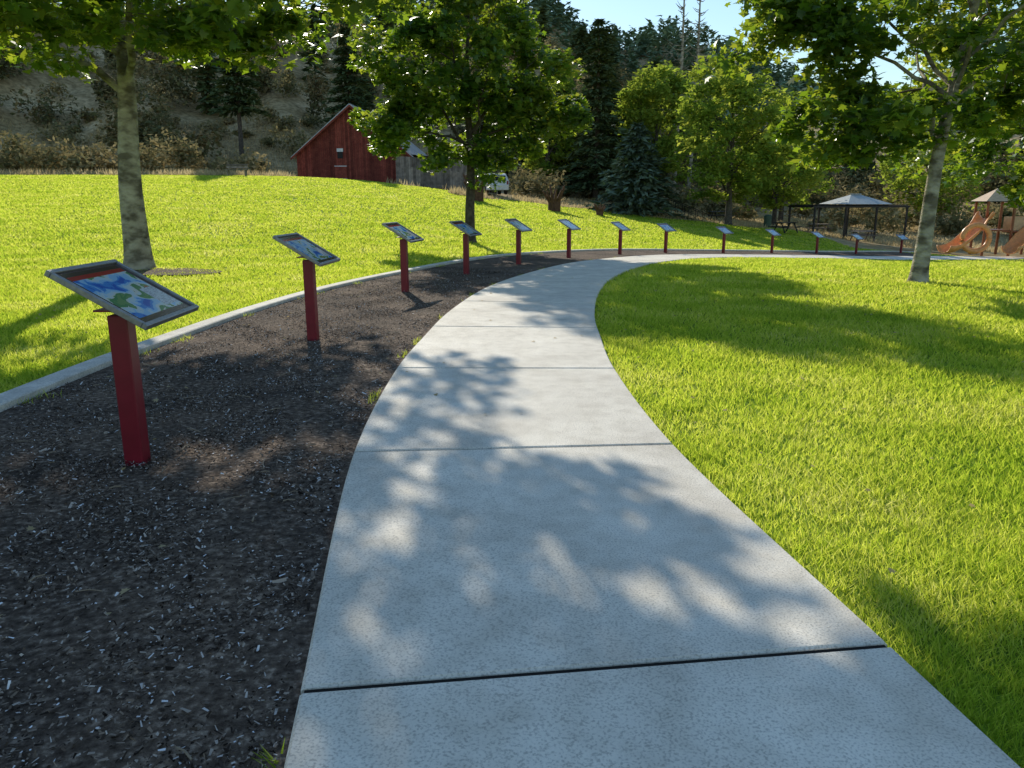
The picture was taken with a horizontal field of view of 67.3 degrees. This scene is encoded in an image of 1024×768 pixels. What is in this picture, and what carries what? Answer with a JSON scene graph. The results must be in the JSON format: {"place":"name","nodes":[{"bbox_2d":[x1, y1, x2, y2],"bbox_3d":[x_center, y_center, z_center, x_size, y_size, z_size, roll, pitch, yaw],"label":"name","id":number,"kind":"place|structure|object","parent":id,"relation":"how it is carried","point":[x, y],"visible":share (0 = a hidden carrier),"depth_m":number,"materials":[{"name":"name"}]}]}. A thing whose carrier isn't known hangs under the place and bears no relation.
{"place":"outdoors","nodes":[
{"label":"outdoors","id":0,"kind":"place"},
{"bbox_2d":[0,174,1023,767],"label":"lawn","id":1,"kind":"structure","parent":0,"point":[928,452],"depth_m":8.51,"materials":[{"name":"green plant"}]},
{"bbox_2d":[135,268,221,274],"bbox_3d":[-7.915,-2.559,17.477,2.607,0.034,1.597,0,14,0],"label":"mulch patch","id":2,"kind":"object","parent":1,"relation":"on","point":[155,271],"visible":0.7,"depth_m":17.36,"materials":[{"name":"brown wood"}]},
{"bbox_2d":[0,0,415,269],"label":"maple tree","id":3,"kind":"object","parent":1,"relation":"on","point":[201,27],"visible":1,"depth_m":14.55,"materials":[{"name":"green plant"}]},
{"bbox_2d":[225,164,247,175],"bbox_3d":[-20.804,-16.186,58.168,1.600,0.895,0.610,-1,14,-6],"label":"park bench","id":4,"kind":"object","parent":1,"relation":"on","point":[228,166],"visible":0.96,"depth_m":58.28,"materials":[{"name":"grey wood"}]},
{"bbox_2d":[0,250,913,767],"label":"mulch bed","id":5,"kind":"object","parent":1,"relation":"on","point":[192,650],"visible":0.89,"depth_m":3.82,"materials":[{"name":"brown wood"}]},
{"bbox_2d":[44,259,198,465],"bbox_3d":[-2.300,-0.106,4.727,0.529,1.251,0.800,0,14,-2],"label":"interpretive sign","id":6,"kind":"object","parent":5,"relation":"on","point":[131,299],"visible":0.95,"depth_m":4.62,"materials":[{"name":"metal"}]},
{"bbox_2d":[272,233,340,340],"bbox_3d":[-2.328,-1.096,8.890,0.529,1.251,0.800,1,14,3],"label":"interpretive sign","id":7,"kind":"object","parent":5,"relation":"on","point":[312,253],"visible":0.91,"depth_m":8.85,"materials":[{"name":"metal"}]},
{"bbox_2d":[382,222,423,291],"bbox_3d":[-1.918,-2.239,13.706,0.528,1.251,0.800,2,14,9],"label":"interpretive sign","id":8,"kind":"object","parent":5,"relation":"on","point":[405,234],"visible":0.98,"depth_m":13.66,"materials":[{"name":"metal"}]},
{"bbox_2d":[449,220,481,274],"bbox_3d":[-1.058,-3.127,17.760,0.529,1.251,0.800,4,14,15],"label":"interpretive sign","id":9,"kind":"object","parent":5,"relation":"on","point":[466,229],"visible":0.94,"depth_m":17.72,"materials":[{"name":"metal"}]},
{"bbox_2d":[0,270,1023,617],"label":"fallen leaves","id":10,"kind":"object","parent":5,"relation":"on","point":[436,394],"visible":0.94,"depth_m":6.36,"materials":[{"name":"brown plant"}]},
{"bbox_2d":[505,218,531,263],"bbox_3d":[0.182,-3.866,20.976,0.529,1.251,0.800,5,14,20],"label":"interpretive sign","id":11,"kind":"object","parent":5,"relation":"on","point":[518,225],"visible":0.94,"depth_m":20.93,"materials":[{"name":"metal"}]},
{"bbox_2d":[557,219,580,257],"bbox_3d":[1.832,-4.650,24.696,0.529,1.251,0.800,6,15,24],"label":"interpretive sign","id":12,"kind":"object","parent":5,"relation":"on","point":[568,224],"visible":0.94,"depth_m":24.65,"materials":[{"name":"metal"}]},
{"bbox_2d":[610,221,630,254],"bbox_3d":[4.102,-5.505,29.119,0.528,1.251,0.800,7,15,28],"label":"interpretive sign","id":13,"kind":"object","parent":5,"relation":"on","point":[621,227],"visible":0.94,"depth_m":29.08,"materials":[{"name":"metal"}]},
{"bbox_2d":[657,223,676,252],"bbox_3d":[6.502,-6.138,32.463,0.529,1.251,0.800,12,18,41],"label":"interpretive sign","id":14,"kind":"object","parent":5,"relation":"on","point":[666,227],"visible":0.94,"depth_m":32.42,"materials":[{"name":"metal"}]},
{"bbox_2d":[716,226,733,252],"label":"interpretive sign","id":15,"kind":"object","parent":5,"relation":"on","point":[724,230],"visible":0.98,"depth_m":35.88,"materials":[{"name":"metal"}]},
{"bbox_2d":[765,229,780,252],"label":"interpretive sign","id":16,"kind":"object","parent":5,"relation":"on","point":[773,232],"visible":0.98,"depth_m":39.54,"materials":[{"name":"metal"}]},
{"bbox_2d":[811,231,824,253],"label":"interpretive sign","id":17,"kind":"object","parent":5,"relation":"on","point":[817,234],"visible":0.93,"depth_m":43.29,"materials":[{"name":"metal"}]},
{"bbox_2d":[851,234,863,253],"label":"interpretive sign","id":18,"kind":"object","parent":5,"relation":"on","point":[857,237],"visible":0.95,"depth_m":47.25,"materials":[{"name":"metal"}]},
{"bbox_2d":[896,234,909,252],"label":"interpretive sign","id":19,"kind":"object","parent":5,"relation":"on","point":[902,237],"visible":1,"depth_m":50.51,"materials":[{"name":"metal"}]},
{"bbox_2d":[346,0,594,242],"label":"maple tree","id":20,"kind":"object","parent":1,"relation":"on","point":[508,101],"visible":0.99,"depth_m":27.37,"materials":[{"name":"green plant"}]},
{"bbox_2d":[768,222,802,232],"bbox_3d":[20.000,-11.465,56.381,1.800,0.779,1.620,-7,15,-28],"label":"picnic table","id":21,"kind":"object","parent":1,"relation":"on","point":[783,227],"visible":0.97,"depth_m":56.20,"materials":[{"name":"black metal"}]},
{"bbox_2d":[696,0,1023,282],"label":"maple tree","id":22,"kind":"object","parent":1,"relation":"on","point":[868,112],"visible":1,"depth_m":14.91,"materials":[{"name":"green plant"}]},
{"bbox_2d":[889,0,1023,210],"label":"maple tree","id":23,"kind":"object","parent":1,"relation":"on","point":[1015,189],"visible":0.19,"depth_m":24.64,"materials":[{"name":"green plant"}]},
{"bbox_2d":[0,7,1023,256],"bbox_3d":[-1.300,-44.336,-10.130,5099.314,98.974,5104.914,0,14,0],"label":"ground","id":24,"kind":"structure","parent":0,"point":[276,99],"depth_m":105.80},
{"bbox_2d":[204,18,275,158],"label":"pine tree","id":25,"kind":"object","parent":24,"relation":"on","point":[233,80],"visible":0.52,"depth_m":86.00,"materials":[{"name":"green plant"}]},
{"bbox_2d":[321,19,376,122],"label":"pine tree","id":26,"kind":"object","parent":24,"relation":"on","point":[348,80],"visible":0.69,"depth_m":93.12,"materials":[{"name":"green plant"}]},
{"bbox_2d":[291,104,483,185],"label":"red barn","id":27,"kind":"structure","parent":24,"relation":"on","point":[336,146],"depth_m":72.95,"materials":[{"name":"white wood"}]},
{"bbox_2d":[334,148,346,178],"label":"door and window","id":28,"kind":"structure","parent":27,"relation":"in","point":[340,172],"depth_m":73.25,"materials":[{"name":"red paint"}]},
{"bbox_2d":[404,167,496,192],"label":"wooden fence","id":29,"kind":"object","parent":24,"relation":"on","point":[439,176],"visible":0.48,"depth_m":68.87,"materials":[{"name":"grey wood"}]},
{"bbox_2d":[0,249,913,411],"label":"concrete curb","id":30,"kind":"structure","parent":24,"relation":"on","point":[13,396],"depth_m":9.24,"materials":[{"name":"grey concrete"}]},
{"bbox_2d":[463,174,488,201],"bbox_3d":[-2.576,-14.097,55.295,1.915,1.992,2.072,0,14,0],"label":"tree stump","id":31,"kind":"object","parent":24,"relation":"on","point":[479,196],"visible":0.39,"depth_m":54.91,"materials":[{"name":"brown wood"}]},
{"bbox_2d":[479,173,508,194],"bbox_3d":[-1.645,-17.204,66.291,1.940,1.695,4.650,-3,14,-12],"label":"parked suv","id":32,"kind":"object","parent":24,"relation":"on","point":[505,187],"visible":0.48,"depth_m":64.25,"materials":[{"name":"white paint"}]},
{"bbox_2d":[0,2,1023,236],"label":"hillside brush","id":33,"kind":"object","parent":24,"relation":"on","point":[15,154],"visible":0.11,"depth_m":78.42,"materials":[{"name":"brown plant"}]},
{"bbox_2d":[0,2,1023,208],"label":"hillside thicket","id":34,"kind":"object","parent":24,"relation":"on","point":[316,87],"visible":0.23,"depth_m":101.78,"materials":[{"name":"green plant"}]},
{"bbox_2d":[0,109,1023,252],"bbox_3d":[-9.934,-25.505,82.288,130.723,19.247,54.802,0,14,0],"label":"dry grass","id":35,"kind":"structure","parent":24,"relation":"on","point":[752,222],"depth_m":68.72,"materials":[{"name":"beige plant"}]},
{"bbox_2d":[50,0,1023,200],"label":"hillside conifers","id":36,"kind":"object","parent":24,"relation":"on","point":[581,40],"visible":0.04,"depth_m":127.34,"materials":[{"name":"green plant"}]},
{"bbox_2d":[514,69,590,184],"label":"cottonwood tree","id":37,"kind":"object","parent":24,"relation":"on","point":[558,154],"visible":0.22,"depth_m":83.27,"materials":[{"name":"green plant"}]},
{"bbox_2d":[542,185,564,211],"bbox_3d":[2.987,-13.356,55.363,1.661,1.955,1.730,0,14,0],"label":"tree stump","id":38,"kind":"object","parent":24,"relation":"on","point":[554,202],"visible":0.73,"depth_m":55.13,"materials":[{"name":"brown wood"}]},
{"bbox_2d":[528,53,588,185],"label":"pine tree","id":39,"kind":"object","parent":24,"relation":"on","point":[574,170],"visible":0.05,"depth_m":86.98,"materials":[{"name":"green plant"}]},
{"bbox_2d":[174,0,968,148],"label":"distant conifer forest","id":40,"kind":"object","parent":24,"relation":"on","point":[645,40],"visible":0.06,"depth_m":339.21,"materials":[{"name":"green plant"}]},
{"bbox_2d":[557,18,626,200],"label":"pine tree","id":41,"kind":"object","parent":24,"relation":"on","point":[596,72],"visible":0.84,"depth_m":75.22,"materials":[{"name":"green plant"}]},
{"bbox_2d":[594,204,605,215],"bbox_3d":[6.412,-12.674,56.099,0.920,0.944,0.977,0,14,0],"label":"tree stump","id":42,"kind":"object","parent":24,"relation":"on","point":[599,209],"visible":0.81,"depth_m":55.90,"materials":[{"name":"brown wood"}]},
{"bbox_2d":[577,74,625,185],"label":"pine tree","id":43,"kind":"object","parent":24,"relation":"on","point":[618,90],"visible":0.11,"depth_m":84.68,"materials":[{"name":"green plant"}]},
{"bbox_2d":[599,79,660,191],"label":"pine tree","id":44,"kind":"object","parent":24,"relation":"on","point":[624,120],"visible":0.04,"depth_m":84.74,"materials":[{"name":"green plant"}]},
{"bbox_2d":[583,121,694,219],"bbox_3d":[10.101,-16.500,60.840,9.643,8.189,9.539,0,14,0],"label":"blue spruce tree","id":45,"kind":"object","parent":24,"relation":"on","point":[635,189],"visible":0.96,"depth_m":59.77,"materials":[{"name":"green plant"}]},
{"bbox_2d":[610,60,710,179],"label":"cottonwood tree","id":46,"kind":"object","parent":24,"relation":"on","point":[654,93],"visible":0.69,"depth_m":77.94,"materials":[{"name":"green plant"}]},
{"bbox_2d":[666,0,693,193],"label":"dead tree","id":47,"kind":"object","parent":24,"relation":"on","point":[682,49],"visible":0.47,"depth_m":89.24,"materials":[{"name":"grey wood"}]},
{"bbox_2d":[663,197,708,219],"bbox_3d":[13.800,-14.576,63.142,4.443,2.279,1.660,0,14,0],"label":"metal handrail","id":48,"kind":"object","parent":24,"relation":"on","point":[684,208],"visible":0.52,"depth_m":62.49,"materials":[{"name":"grey metal"}]},
{"bbox_2d":[679,0,713,187],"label":"dead tree","id":49,"kind":"object","parent":24,"relation":"on","point":[696,61],"visible":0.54,"depth_m":91.97,"materials":[{"name":"grey wood"}]},
{"bbox_2d":[708,211,735,219],"bbox_3d":[16.800,-13.539,62.054,1.800,0.779,1.620,-4,14,-17],"label":"picnic table","id":50,"kind":"object","parent":24,"relation":"on","point":[716,215],"visible":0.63,"depth_m":61.56,"materials":[{"name":"black metal"}]},
{"bbox_2d":[667,60,801,224],"bbox_3d":[16.468,-17.995,57.579,9.770,11.949,9.899,0,14,0],"label":"elm tree","id":51,"kind":"object","parent":24,"relation":"on","point":[724,170],"visible":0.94,"depth_m":55.78,"materials":[{"name":"green plant"}]},
{"bbox_2d":[763,215,771,227],"bbox_3d":[20.000,-12.741,60.189,0.585,1.000,0.600,0,14,0],"label":"trash can","id":52,"kind":"object","parent":24,"relation":"on","point":[767,220],"visible":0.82,"depth_m":59.95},
{"bbox_2d":[742,143,828,225],"bbox_3d":[22.047,-16.865,64.304,6.944,7.356,8.718,0,14,0],"label":"elm tree","id":53,"kind":"object","parent":24,"relation":"on","point":[769,198],"visible":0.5,"depth_m":62.70,"materials":[{"name":"green plant"}]},
{"bbox_2d":[741,127,838,220],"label":"elm tree","id":54,"kind":"object","parent":24,"relation":"on","point":[781,207],"visible":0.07,"depth_m":79.15,"materials":[{"name":"green plant"}]},
{"bbox_2d":[803,224,830,233],"bbox_3d":[24.800,-12.594,62.384,1.800,0.779,1.620,-1,14,-6],"label":"picnic table","id":55,"kind":"object","parent":24,"relation":"on","point":[809,227],"visible":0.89,"depth_m":62.51,"materials":[{"name":"grey wood"}]},
{"bbox_2d":[788,194,909,238],"bbox_3d":[27.200,-13.684,62.533,8.200,3.480,4.400,-2,14,-8],"label":"picnic shelter","id":56,"kind":"object","parent":24,"relation":"on","point":[859,200],"visible":0.94,"depth_m":60.98,"materials":[{"name":"black metal"}]},
{"bbox_2d":[848,231,878,241],"bbox_3d":[26.800,-11.325,58.986,1.800,0.779,1.620,-3,14,-11],"label":"picnic table","id":57,"kind":"object","parent":24,"relation":"on","point":[872,235],"visible":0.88,"depth_m":58.62,"materials":[{"name":"grey wood"}]},
{"bbox_2d":[849,230,877,238],"bbox_3d":[28.900,-12.259,63.287,1.800,0.779,1.620,1,14,6],"label":"picnic table","id":58,"kind":"object","parent":24,"relation":"on","point":[863,233],"visible":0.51,"depth_m":62.86,"materials":[{"name":"grey wood"}]},
{"bbox_2d":[870,133,990,218],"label":"elm tree","id":59,"kind":"object","parent":24,"relation":"on","point":[905,182],"visible":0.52,"depth_m":76.53,"materials":[{"name":"green plant"}]},
{"bbox_2d":[937,211,1023,253],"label":"slides","id":60,"kind":"object","parent":24,"relation":"on","point":[1014,244],"visible":0.9,"depth_m":52.28,"materials":[{"name":"orange plastic"}]},
{"bbox_2d":[959,222,991,253],"bbox_3d":[31.141,-9.788,51.662,2.092,2.093,0.368,1,14,6],"label":"climbing ring","id":61,"kind":"object","parent":60,"relation":"attached to","point":[985,228],"visible":1,"depth_m":51.53,"materials":[{"name":"orange plastic"}]},
{"bbox_2d":[968,201,1023,255],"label":"posts","id":62,"kind":"object","parent":24,"relation":"on","point":[998,227],"visible":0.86,"depth_m":53.83,"materials":[{"name":"brown metal"}]},
{"bbox_2d":[972,188,1023,229],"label":"roofs and panels","id":63,"kind":"structure","parent":62,"relation":"on","point":[993,195],"depth_m":52.74,"materials":[{"name":"beige plastic"}]},
{"bbox_2d":[982,229,1017,232],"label":"decks and steps","id":64,"kind":"object","parent":62,"relation":"attached to","point":[1005,230],"visible":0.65,"depth_m":52.95,"materials":[{"name":"brown metal"}]},
{"bbox_2d":[60,0,1020,90],"label":"sky","id":65,"kind":"structure","parent":0,"point":[623,13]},
{"bbox_2d":[284,254,1023,767],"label":"concrete path","id":66,"kind":"structure","parent":0,"point":[550,546],"depth_m":3.06,"materials":[{"name":"grey concrete"}]}
]}

